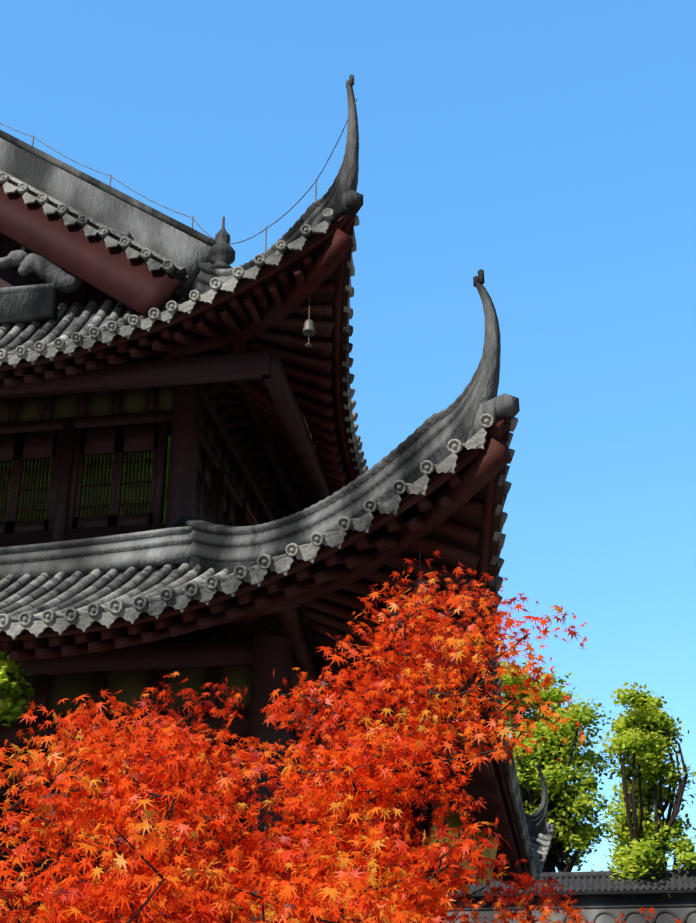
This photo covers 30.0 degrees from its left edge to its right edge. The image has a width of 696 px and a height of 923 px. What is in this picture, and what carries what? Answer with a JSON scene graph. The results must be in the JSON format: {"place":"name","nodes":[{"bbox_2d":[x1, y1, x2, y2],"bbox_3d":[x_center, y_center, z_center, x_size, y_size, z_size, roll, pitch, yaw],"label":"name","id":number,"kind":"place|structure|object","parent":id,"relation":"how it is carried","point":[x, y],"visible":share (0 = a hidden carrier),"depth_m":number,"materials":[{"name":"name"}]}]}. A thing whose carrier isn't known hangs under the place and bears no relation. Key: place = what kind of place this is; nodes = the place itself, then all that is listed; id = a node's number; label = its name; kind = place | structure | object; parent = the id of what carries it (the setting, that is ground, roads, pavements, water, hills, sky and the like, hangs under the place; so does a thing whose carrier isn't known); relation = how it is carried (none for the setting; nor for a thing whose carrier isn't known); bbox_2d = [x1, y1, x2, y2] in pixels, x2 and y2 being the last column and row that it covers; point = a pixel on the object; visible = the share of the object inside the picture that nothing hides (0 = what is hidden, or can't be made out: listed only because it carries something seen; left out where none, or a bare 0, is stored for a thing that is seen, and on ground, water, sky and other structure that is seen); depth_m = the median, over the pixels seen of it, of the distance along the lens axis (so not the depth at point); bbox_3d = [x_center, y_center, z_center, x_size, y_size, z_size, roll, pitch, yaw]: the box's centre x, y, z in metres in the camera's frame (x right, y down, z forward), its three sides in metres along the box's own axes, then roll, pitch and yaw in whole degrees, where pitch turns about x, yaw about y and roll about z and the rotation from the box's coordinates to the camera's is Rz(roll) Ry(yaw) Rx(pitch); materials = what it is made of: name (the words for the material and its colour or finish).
{"place":"outdoors","nodes":[
{"label":"outdoors","id":0,"kind":"place"},
{"bbox_2d":[0,436,170,522],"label":"backdrop","id":1,"kind":"structure","parent":0,"point":[166,483],"depth_m":14.67,"materials":[{"name":"green"}]},
{"bbox_2d":[188,74,362,293],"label":"upturned roof ridge","id":2,"kind":"structure","parent":0,"point":[342,195],"depth_m":10.60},
{"bbox_2d":[0,170,188,298],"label":"roof tiles","id":3,"kind":"object","parent":2,"relation":"on","point":[99,224],"visible":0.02,"depth_m":12.40,"materials":[{"name":"grey tile"}]},
{"bbox_2d":[0,234,175,307],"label":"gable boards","id":4,"kind":"object","parent":3,"relation":"on","point":[84,294],"depth_m":12.95,"materials":[{"name":"brown wood"}]},
{"bbox_2d":[10,182,184,281],"bbox_3d":[-4.153,-0.346,17.902,7.000,2.415,10.840,-4,-25,8],"label":"roof pan","id":5,"kind":"object","parent":3,"relation":"attached to","point":[111,236],"visible":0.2,"depth_m":12.35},
{"bbox_2d":[0,138,211,292],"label":"roof ridge","id":6,"kind":"structure","parent":3,"relation":"on","point":[189,253],"depth_m":12.71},
{"bbox_2d":[0,130,214,246],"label":"ridges","id":7,"kind":"object","parent":3,"relation":"on","point":[153,212],"visible":0.1,"depth_m":12.77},
{"bbox_2d":[0,98,357,250],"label":"wire","id":8,"kind":"object","parent":7,"relation":"attached to","point":[192,217],"visible":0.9,"depth_m":12.03,"materials":[{"name":"grey metal"}]},
{"bbox_2d":[0,216,234,326],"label":"roof ornament","id":9,"kind":"object","parent":2,"relation":"on","point":[27,305],"visible":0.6,"depth_m":12.24,"materials":[{"name":"grey stone"}]},
{"bbox_2d":[0,551,681,922],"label":"maple","id":10,"kind":"object","parent":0,"point":[332,867],"depth_m":3.74,"materials":[{"name":"orange plant"}]},
{"bbox_2d":[0,648,695,900],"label":"trees","id":11,"kind":"object","parent":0,"point":[647,715],"depth_m":28.55,"materials":[{"name":"green plant"}]},
{"bbox_2d":[0,0,695,871],"label":"sky","id":12,"kind":"structure","parent":0,"point":[546,148],"materials":[{"name":"blue"}]},
{"bbox_2d":[174,269,554,837],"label":"upturned roof ridge","id":13,"kind":"structure","parent":0,"point":[217,548],"depth_m":8.96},
{"label":"ground","id":14,"kind":"structure","parent":0,"visible":0},
{"bbox_2d":[0,294,443,922],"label":"woodwork","id":15,"kind":"object","parent":14,"relation":"on","point":[200,484],"visible":0.31,"depth_m":11.51,"materials":[{"name":"brown wood"}]},
{"bbox_2d":[36,793,67,818],"bbox_3d":[-2.397,2.766,10.539,0.250,0.250,0.026,-4,-25,8],"label":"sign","id":16,"kind":"object","parent":15,"relation":"attached to","point":[52,794],"depth_m":10.54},
{"bbox_2d":[0,526,191,580],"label":"roof ridge","id":17,"kind":"structure","parent":15,"relation":"on","point":[159,548],"depth_m":11.07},
{"bbox_2d":[0,212,355,513],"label":"ring rafters","id":18,"kind":"object","parent":15,"relation":"attached to","point":[224,332],"visible":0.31,"depth_m":11.04,"materials":[{"name":"brown wood"}]},
{"bbox_2d":[0,208,359,478],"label":"ring sheath","id":19,"kind":"object","parent":18,"relation":"on","point":[317,298],"visible":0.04,"depth_m":10.87,"materials":[{"name":"brown wood"}]},
{"bbox_2d":[302,296,315,347],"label":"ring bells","id":20,"kind":"object","parent":18,"relation":"hanging from","point":[308,330],"visible":1,"depth_m":10.38,"materials":[{"name":"grey metal"}]},
{"bbox_2d":[0,208,367,476],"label":"roof tiles","id":21,"kind":"object","parent":15,"relation":"on","point":[33,348],"visible":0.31,"depth_m":10.68,"materials":[{"name":"grey tile"}]},
{"bbox_2d":[0,185,181,317],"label":"bargeboards","id":22,"kind":"object","parent":21,"relation":"on","point":[135,285],"visible":0.31,"depth_m":12.29,"materials":[{"name":"red wood"}]},
{"bbox_2d":[0,212,340,348],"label":"roof tiles","id":23,"kind":"object","parent":21,"relation":"attached to","point":[95,312],"visible":0.02,"depth_m":12.19,"materials":[{"name":"grey tile"}]},
{"bbox_2d":[0,386,383,817],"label":"panels","id":24,"kind":"object","parent":15,"relation":"on","point":[130,685],"visible":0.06,"depth_m":9.76,"materials":[{"name":"brown wood"}]},
{"bbox_2d":[100,352,314,519],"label":"cove ribs","id":25,"kind":"object","parent":15,"relation":"on","point":[230,397],"visible":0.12,"depth_m":12.92,"materials":[{"name":"red wood"}]},
{"bbox_2d":[0,417,552,890],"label":"ring rafters","id":26,"kind":"object","parent":15,"relation":"attached to","point":[306,607],"visible":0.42,"depth_m":8.68,"materials":[{"name":"brown wood"}]},
{"bbox_2d":[6,416,530,890],"bbox_3d":[-4.153,3.902,15.921,12.994,1.410,15.994,-4,-25,8],"label":"ring sheath","id":27,"kind":"object","parent":26,"relation":"on","point":[467,519],"visible":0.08,"depth_m":8.67,"materials":[{"name":"brown wood"}]},
{"bbox_2d":[390,544,428,642],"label":"wind bells","id":28,"kind":"object","parent":26,"relation":"hanging from","point":[417,580],"visible":0.27,"depth_m":8.43,"materials":[{"name":"grey metal"}]},
{"bbox_2d":[0,414,553,882],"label":"roof tiles","id":29,"kind":"object","parent":15,"relation":"on","point":[54,610],"visible":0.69,"depth_m":8.35,"materials":[{"name":"grey tile"}]},
{"bbox_2d":[425,801,498,883],"bbox_3d":[1.281,4.261,14.467,0.060,0.720,1.500,2,-20,36],"label":"plaque","id":30,"kind":"object","parent":15,"relation":"attached to","point":[454,821],"visible":0.36,"depth_m":14.36,"materials":[{"name":"wood"}]},
{"bbox_2d":[437,820,488,861],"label":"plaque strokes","id":31,"kind":"object","parent":30,"relation":"attached to","point":[462,840],"visible":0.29,"depth_m":14.44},
{"bbox_2d":[444,894,695,922],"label":"garden wall","id":32,"kind":"structure","parent":14,"relation":"on","point":[609,908],"depth_m":27.10,"materials":[{"name":"paint"}]},
{"bbox_2d":[448,869,695,897],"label":"coping","id":33,"kind":"object","parent":32,"relation":"on","point":[592,883],"visible":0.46,"depth_m":27.30,"materials":[{"name":"grey tile"}]}
]}

